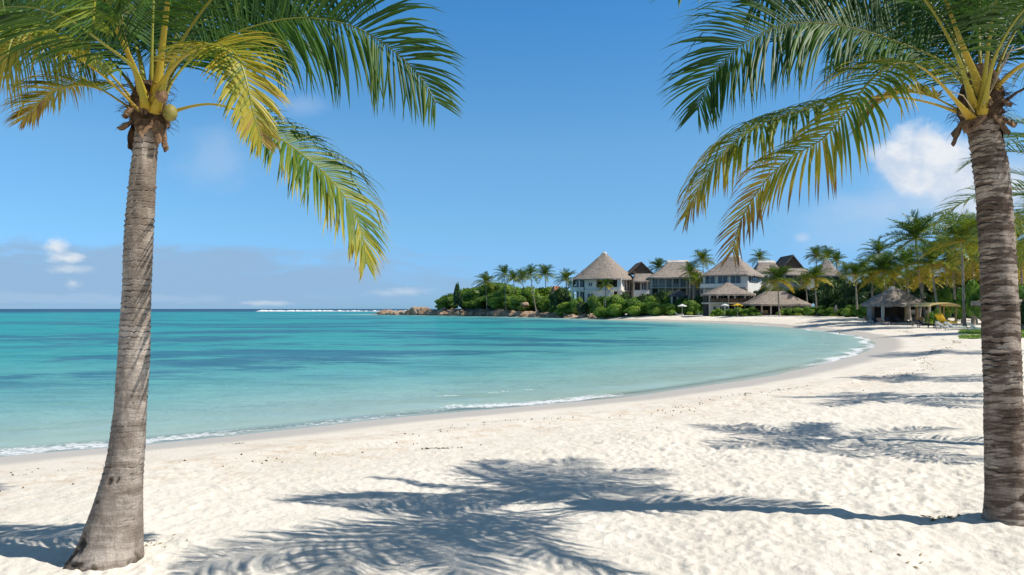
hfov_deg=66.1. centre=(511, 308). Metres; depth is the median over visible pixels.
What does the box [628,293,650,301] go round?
shrub
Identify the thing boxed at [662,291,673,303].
shrub
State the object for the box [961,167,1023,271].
coconut palm
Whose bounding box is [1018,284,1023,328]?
broadleaf tree
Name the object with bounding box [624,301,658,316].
shrub
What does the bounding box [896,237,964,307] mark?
coconut palm
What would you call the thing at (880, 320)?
sun lounger
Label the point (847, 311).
hedge shrub
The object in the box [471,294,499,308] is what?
shrub
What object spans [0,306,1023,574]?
ground
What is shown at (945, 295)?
broadleaf tree
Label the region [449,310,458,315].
boulder
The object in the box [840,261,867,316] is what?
coconut palm
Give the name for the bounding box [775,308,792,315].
hedge shrub
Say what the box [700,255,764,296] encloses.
thatched villa
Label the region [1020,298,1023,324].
broadleaf tree
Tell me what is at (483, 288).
shrub
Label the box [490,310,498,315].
boulder
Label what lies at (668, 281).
window
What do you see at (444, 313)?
boulder
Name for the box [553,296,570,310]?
shrub
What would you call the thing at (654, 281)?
window
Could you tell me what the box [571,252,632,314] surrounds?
thatched villa
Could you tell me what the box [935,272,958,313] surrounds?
broadleaf tree
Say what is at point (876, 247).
coconut palm
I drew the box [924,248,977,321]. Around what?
coconut palm
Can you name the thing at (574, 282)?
coconut palm
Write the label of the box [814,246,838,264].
coconut palm
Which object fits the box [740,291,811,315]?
beach restaurant
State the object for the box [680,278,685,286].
window
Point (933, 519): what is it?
leaf litter
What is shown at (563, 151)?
sky
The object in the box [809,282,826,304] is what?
broadleaf tree
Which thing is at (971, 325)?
sun lounger
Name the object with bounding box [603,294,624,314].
shrub
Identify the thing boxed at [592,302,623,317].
shrub
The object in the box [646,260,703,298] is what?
thatched villa
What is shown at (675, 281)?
window
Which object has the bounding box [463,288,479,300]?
shrub
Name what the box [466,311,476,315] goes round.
boulder
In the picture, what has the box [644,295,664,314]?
shrub
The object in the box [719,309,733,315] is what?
hedge shrub
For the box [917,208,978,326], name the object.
coconut palm
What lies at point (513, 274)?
coconut palm
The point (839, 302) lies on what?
broadleaf tree
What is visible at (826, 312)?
hedge shrub
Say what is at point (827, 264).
thatched villa
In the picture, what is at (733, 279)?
window
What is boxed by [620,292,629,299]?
shrub
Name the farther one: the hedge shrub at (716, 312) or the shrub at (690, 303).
the shrub at (690, 303)
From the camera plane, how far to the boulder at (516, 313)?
273.57 m
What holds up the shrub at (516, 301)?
on the ground at (826, 468)
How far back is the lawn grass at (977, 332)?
69.20 m
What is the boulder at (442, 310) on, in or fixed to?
on the ground at (826, 468)
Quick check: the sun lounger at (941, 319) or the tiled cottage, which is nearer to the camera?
the sun lounger at (941, 319)
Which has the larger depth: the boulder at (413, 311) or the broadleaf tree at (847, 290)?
the boulder at (413, 311)
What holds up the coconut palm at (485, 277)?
on the ground at (826, 468)
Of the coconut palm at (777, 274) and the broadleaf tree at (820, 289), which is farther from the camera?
the broadleaf tree at (820, 289)
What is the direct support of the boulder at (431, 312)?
on the ground at (826, 468)
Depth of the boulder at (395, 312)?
364.86 m
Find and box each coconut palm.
[0,0,466,571]
[471,271,498,311]
[491,264,515,309]
[505,270,522,294]
[514,269,532,283]
[518,263,542,312]
[533,263,556,287]
[554,268,575,297]
[566,278,575,297]
[596,278,612,307]
[648,257,666,272]
[649,0,1023,526]
[676,261,704,298]
[684,271,702,297]
[691,248,715,272]
[747,249,771,266]
[757,265,798,315]
[792,272,818,301]
[795,264,831,315]
[803,245,829,265]
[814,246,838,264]
[828,251,847,268]
[834,261,853,282]
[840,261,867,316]
[850,259,870,280]
[854,251,909,290]
[854,264,894,297]
[855,235,896,286]
[873,263,913,292]
[879,209,952,321]
[879,244,923,318]
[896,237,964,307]
[902,266,945,316]
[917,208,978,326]
[921,230,969,285]
[924,111,1023,266]
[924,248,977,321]
[942,238,979,322]
[950,214,976,255]
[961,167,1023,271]
[1013,190,1023,240]
[1014,191,1023,266]
[1016,236,1023,285]
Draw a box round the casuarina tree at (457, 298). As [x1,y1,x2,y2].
[453,283,462,315]
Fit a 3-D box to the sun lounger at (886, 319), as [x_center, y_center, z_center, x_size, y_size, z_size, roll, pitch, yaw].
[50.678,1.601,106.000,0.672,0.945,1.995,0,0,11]
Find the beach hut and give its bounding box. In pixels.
[861,286,930,323]
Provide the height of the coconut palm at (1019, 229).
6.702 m
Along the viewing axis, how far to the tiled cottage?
274.86 m
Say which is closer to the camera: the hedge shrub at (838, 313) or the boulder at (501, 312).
the hedge shrub at (838, 313)
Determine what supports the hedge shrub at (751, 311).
on the ground at (826, 468)
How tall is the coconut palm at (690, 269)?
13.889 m
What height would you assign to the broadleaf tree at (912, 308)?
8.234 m
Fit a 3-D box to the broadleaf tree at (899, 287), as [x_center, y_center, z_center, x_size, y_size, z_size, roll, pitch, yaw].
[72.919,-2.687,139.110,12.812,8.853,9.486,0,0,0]
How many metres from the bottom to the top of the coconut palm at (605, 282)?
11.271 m
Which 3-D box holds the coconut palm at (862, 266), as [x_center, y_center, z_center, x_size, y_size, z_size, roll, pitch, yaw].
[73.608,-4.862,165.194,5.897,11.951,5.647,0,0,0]
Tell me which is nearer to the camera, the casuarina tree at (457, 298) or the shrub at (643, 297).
the shrub at (643, 297)
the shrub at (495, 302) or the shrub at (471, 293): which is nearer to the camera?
the shrub at (495, 302)
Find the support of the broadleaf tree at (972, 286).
on the ground at (826, 468)
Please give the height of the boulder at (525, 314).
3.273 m
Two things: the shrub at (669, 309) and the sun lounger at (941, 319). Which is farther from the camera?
the shrub at (669, 309)
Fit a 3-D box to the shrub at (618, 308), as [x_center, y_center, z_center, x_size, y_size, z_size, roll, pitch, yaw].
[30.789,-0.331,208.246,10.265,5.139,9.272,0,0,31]
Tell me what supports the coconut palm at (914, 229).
on the ground at (826, 468)
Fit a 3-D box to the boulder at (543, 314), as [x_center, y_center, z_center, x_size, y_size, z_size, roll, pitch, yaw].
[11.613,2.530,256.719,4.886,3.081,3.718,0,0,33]
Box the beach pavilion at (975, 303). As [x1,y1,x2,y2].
[971,299,1022,305]
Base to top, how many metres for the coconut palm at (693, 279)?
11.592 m
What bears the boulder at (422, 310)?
on the ground at (826, 468)
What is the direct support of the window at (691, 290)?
in the thatched villa at (667, 275)
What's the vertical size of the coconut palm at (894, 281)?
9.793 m
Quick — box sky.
[0,0,1023,308]
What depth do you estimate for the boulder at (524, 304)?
271.05 m
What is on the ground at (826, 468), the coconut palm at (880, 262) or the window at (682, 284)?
the coconut palm at (880, 262)
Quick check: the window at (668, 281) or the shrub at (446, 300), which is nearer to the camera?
the window at (668, 281)
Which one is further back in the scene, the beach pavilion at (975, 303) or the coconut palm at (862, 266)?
the coconut palm at (862, 266)
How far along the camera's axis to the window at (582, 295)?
243.49 m
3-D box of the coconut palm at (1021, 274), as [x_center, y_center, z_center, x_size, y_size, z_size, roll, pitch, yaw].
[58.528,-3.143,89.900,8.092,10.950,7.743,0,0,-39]
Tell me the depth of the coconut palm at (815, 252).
234.92 m
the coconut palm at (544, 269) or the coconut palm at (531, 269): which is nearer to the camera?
the coconut palm at (531, 269)
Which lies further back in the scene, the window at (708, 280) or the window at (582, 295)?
the window at (582, 295)
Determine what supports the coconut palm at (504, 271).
on the ground at (826, 468)
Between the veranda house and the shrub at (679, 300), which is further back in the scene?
the shrub at (679, 300)
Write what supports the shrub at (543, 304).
on the ground at (826, 468)
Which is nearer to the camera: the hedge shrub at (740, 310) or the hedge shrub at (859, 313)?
the hedge shrub at (859, 313)
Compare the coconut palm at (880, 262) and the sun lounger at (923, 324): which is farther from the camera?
the coconut palm at (880, 262)
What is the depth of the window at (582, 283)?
243.67 m
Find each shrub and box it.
[435,293,464,308]
[460,287,476,299]
[462,298,478,308]
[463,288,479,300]
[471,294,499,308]
[474,281,514,298]
[486,296,511,309]
[493,284,522,300]
[508,294,534,311]
[519,285,551,311]
[538,290,575,311]
[547,305,555,312]
[548,287,568,307]
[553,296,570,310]
[554,302,577,315]
[568,297,585,314]
[576,302,588,314]
[587,294,593,313]
[587,295,604,312]
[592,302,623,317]
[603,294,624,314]
[606,298,640,316]
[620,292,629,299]
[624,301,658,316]
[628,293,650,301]
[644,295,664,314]
[647,289,670,303]
[649,303,677,315]
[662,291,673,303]
[668,297,684,306]
[677,298,688,314]
[680,300,702,314]
[686,294,702,305]
[686,303,702,314]
[709,308,722,315]
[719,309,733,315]
[728,307,743,315]
[740,306,760,315]
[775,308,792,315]
[787,307,799,315]
[794,306,808,315]
[803,305,827,315]
[817,307,838,315]
[829,308,844,316]
[841,304,860,316]
[852,307,866,317]
[925,308,946,325]
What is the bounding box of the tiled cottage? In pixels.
[550,286,558,292]
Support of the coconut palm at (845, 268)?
on the ground at (826, 468)
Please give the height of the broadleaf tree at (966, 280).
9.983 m
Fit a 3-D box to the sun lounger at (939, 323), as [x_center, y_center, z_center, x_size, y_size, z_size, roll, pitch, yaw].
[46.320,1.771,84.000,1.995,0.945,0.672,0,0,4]
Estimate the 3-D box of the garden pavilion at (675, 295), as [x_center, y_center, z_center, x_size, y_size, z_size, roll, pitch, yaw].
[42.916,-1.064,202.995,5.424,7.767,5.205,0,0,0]
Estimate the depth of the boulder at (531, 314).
262.72 m
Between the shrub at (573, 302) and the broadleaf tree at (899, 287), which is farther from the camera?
the shrub at (573, 302)
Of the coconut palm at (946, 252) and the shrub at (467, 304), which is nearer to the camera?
the coconut palm at (946, 252)
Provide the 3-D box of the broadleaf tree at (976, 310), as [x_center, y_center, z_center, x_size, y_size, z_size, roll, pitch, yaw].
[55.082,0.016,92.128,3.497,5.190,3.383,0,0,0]
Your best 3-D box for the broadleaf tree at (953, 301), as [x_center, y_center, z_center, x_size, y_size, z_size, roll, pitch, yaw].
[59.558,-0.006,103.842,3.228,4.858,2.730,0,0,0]
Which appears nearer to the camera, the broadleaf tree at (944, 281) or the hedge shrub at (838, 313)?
the broadleaf tree at (944, 281)
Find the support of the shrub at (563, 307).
on the ground at (826, 468)
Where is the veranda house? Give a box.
[700,283,755,315]
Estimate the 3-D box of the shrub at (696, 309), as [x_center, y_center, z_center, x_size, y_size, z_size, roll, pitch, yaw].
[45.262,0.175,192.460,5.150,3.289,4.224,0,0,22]
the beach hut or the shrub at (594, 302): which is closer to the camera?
the beach hut
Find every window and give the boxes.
[577,281,584,289]
[577,292,584,302]
[642,282,646,289]
[652,279,657,284]
[659,279,664,286]
[666,279,671,284]
[673,278,678,283]
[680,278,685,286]
[687,289,692,298]
[694,289,699,296]
[705,277,714,283]
[718,276,727,283]
[730,276,740,282]
[733,295,749,297]
[750,276,757,282]
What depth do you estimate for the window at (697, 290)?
210.88 m
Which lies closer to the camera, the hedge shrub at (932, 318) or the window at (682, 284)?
the hedge shrub at (932, 318)
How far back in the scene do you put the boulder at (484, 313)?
297.68 m
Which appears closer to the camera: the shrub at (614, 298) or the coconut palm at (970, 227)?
the coconut palm at (970, 227)
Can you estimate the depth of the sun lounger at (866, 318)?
110.53 m
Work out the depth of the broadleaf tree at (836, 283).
179.02 m
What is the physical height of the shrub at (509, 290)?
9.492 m
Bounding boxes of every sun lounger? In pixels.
[863,316,872,322]
[876,318,889,324]
[884,317,892,323]
[894,317,910,323]
[917,320,935,327]
[935,313,957,328]
[935,321,955,329]
[944,321,965,329]
[967,322,980,330]
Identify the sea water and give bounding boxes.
[0,309,873,455]
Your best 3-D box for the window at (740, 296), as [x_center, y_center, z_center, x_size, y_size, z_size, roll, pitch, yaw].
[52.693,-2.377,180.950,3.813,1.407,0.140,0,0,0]
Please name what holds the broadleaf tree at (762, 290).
on the ground at (826, 468)
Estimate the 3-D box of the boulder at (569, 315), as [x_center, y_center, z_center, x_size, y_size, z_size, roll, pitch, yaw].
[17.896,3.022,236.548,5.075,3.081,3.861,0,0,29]
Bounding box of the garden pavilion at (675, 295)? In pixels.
[667,290,688,314]
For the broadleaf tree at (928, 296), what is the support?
on the ground at (826, 468)
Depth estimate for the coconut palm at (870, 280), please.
128.02 m
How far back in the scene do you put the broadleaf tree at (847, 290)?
155.31 m
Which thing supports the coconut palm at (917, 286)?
on the ground at (826, 468)
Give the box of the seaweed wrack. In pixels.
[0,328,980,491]
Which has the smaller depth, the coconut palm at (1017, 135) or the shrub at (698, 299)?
the coconut palm at (1017, 135)
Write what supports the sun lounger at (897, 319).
on the ground at (826, 468)
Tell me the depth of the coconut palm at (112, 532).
6.91 m
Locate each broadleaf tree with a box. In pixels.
[751,286,769,297]
[773,286,812,303]
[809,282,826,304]
[817,295,834,306]
[822,276,853,295]
[828,287,841,301]
[828,297,846,308]
[838,279,875,299]
[843,296,855,307]
[853,285,889,303]
[871,279,918,309]
[892,271,931,313]
[909,281,959,311]
[932,286,952,319]
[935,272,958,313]
[950,296,962,323]
[951,279,979,324]
[954,263,979,287]
[966,288,980,320]
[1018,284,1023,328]
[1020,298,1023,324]
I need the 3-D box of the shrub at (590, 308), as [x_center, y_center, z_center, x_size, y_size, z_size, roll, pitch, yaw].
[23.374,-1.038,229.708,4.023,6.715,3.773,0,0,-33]
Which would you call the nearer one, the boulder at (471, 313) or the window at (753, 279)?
the window at (753, 279)
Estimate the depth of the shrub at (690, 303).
192.94 m
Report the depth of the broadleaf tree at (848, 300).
150.47 m
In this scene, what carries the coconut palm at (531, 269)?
on the ground at (826, 468)
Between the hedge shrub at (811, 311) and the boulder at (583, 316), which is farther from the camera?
the boulder at (583, 316)
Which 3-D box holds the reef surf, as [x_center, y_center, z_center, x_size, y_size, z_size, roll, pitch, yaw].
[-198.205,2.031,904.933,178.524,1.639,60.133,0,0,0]
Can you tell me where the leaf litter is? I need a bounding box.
[920,514,959,520]
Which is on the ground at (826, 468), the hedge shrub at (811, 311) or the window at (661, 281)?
the hedge shrub at (811, 311)
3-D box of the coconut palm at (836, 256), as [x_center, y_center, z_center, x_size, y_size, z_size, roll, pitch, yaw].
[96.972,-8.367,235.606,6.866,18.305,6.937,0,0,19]
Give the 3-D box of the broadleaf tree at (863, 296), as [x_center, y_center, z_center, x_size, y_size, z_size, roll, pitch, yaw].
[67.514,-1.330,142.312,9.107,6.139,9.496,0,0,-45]
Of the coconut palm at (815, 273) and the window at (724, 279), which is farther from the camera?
the window at (724, 279)
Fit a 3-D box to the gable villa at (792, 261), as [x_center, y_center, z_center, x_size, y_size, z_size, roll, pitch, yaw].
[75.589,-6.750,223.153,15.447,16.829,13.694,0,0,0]
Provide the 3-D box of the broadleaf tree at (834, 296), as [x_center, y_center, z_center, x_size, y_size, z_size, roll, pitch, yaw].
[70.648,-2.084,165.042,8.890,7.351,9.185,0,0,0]
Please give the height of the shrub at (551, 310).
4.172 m
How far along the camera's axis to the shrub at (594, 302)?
224.23 m
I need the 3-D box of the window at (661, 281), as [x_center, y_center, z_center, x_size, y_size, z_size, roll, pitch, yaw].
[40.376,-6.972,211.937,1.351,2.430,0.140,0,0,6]
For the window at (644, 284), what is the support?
in the gable villa at (641, 272)
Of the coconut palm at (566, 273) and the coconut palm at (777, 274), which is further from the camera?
the coconut palm at (566, 273)
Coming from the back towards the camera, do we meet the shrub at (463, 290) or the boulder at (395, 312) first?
the boulder at (395, 312)
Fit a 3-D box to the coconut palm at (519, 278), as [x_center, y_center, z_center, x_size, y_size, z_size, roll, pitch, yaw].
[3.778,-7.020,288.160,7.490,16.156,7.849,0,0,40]
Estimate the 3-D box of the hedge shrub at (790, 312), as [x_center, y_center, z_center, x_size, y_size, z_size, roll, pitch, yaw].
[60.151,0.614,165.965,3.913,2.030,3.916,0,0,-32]
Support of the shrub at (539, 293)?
on the ground at (826, 468)
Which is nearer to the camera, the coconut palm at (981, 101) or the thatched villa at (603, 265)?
the coconut palm at (981, 101)
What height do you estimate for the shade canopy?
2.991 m
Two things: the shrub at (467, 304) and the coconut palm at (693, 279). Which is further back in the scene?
the shrub at (467, 304)
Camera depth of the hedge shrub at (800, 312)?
163.64 m
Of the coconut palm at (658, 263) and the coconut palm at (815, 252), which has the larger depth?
the coconut palm at (658, 263)
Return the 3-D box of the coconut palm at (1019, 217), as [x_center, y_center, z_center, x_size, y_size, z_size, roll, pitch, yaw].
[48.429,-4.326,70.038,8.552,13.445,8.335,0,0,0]
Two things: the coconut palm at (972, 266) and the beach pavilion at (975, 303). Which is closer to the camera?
the beach pavilion at (975, 303)
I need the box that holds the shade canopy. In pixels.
[914,302,960,327]
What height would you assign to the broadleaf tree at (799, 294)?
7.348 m
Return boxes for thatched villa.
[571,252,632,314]
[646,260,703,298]
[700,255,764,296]
[815,260,842,305]
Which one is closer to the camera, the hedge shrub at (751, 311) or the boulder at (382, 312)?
the hedge shrub at (751, 311)
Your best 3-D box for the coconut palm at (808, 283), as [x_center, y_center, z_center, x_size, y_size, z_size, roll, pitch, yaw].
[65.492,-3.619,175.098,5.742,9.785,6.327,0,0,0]
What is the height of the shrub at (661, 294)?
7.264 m
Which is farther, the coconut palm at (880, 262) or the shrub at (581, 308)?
the shrub at (581, 308)
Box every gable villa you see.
[627,262,652,297]
[753,255,809,306]
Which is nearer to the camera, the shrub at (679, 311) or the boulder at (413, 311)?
the shrub at (679, 311)
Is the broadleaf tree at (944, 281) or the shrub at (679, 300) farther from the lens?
the shrub at (679, 300)
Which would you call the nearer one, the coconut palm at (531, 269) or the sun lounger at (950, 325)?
the sun lounger at (950, 325)
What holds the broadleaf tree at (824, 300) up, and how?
on the ground at (826, 468)
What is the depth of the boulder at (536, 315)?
260.51 m
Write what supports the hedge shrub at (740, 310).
on the ground at (826, 468)
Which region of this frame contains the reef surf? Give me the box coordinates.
[259,310,405,310]
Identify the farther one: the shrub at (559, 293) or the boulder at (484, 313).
the boulder at (484, 313)
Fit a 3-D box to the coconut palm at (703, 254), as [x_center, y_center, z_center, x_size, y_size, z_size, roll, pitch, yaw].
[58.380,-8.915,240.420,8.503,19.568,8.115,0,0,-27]
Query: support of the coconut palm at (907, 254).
on the ground at (826, 468)
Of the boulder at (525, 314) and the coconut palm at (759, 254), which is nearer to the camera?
the coconut palm at (759, 254)
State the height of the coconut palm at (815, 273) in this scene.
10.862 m
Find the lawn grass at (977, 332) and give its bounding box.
[957,328,1023,338]
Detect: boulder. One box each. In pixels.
[377,310,392,314]
[390,310,402,314]
[408,307,419,314]
[419,307,431,314]
[428,309,438,314]
[437,307,447,313]
[438,311,448,315]
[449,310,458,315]
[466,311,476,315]
[478,311,486,315]
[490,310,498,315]
[497,309,508,315]
[509,311,521,316]
[519,311,532,316]
[521,302,528,307]
[528,311,538,316]
[532,312,544,316]
[540,312,549,316]
[563,314,577,317]
[578,314,587,317]

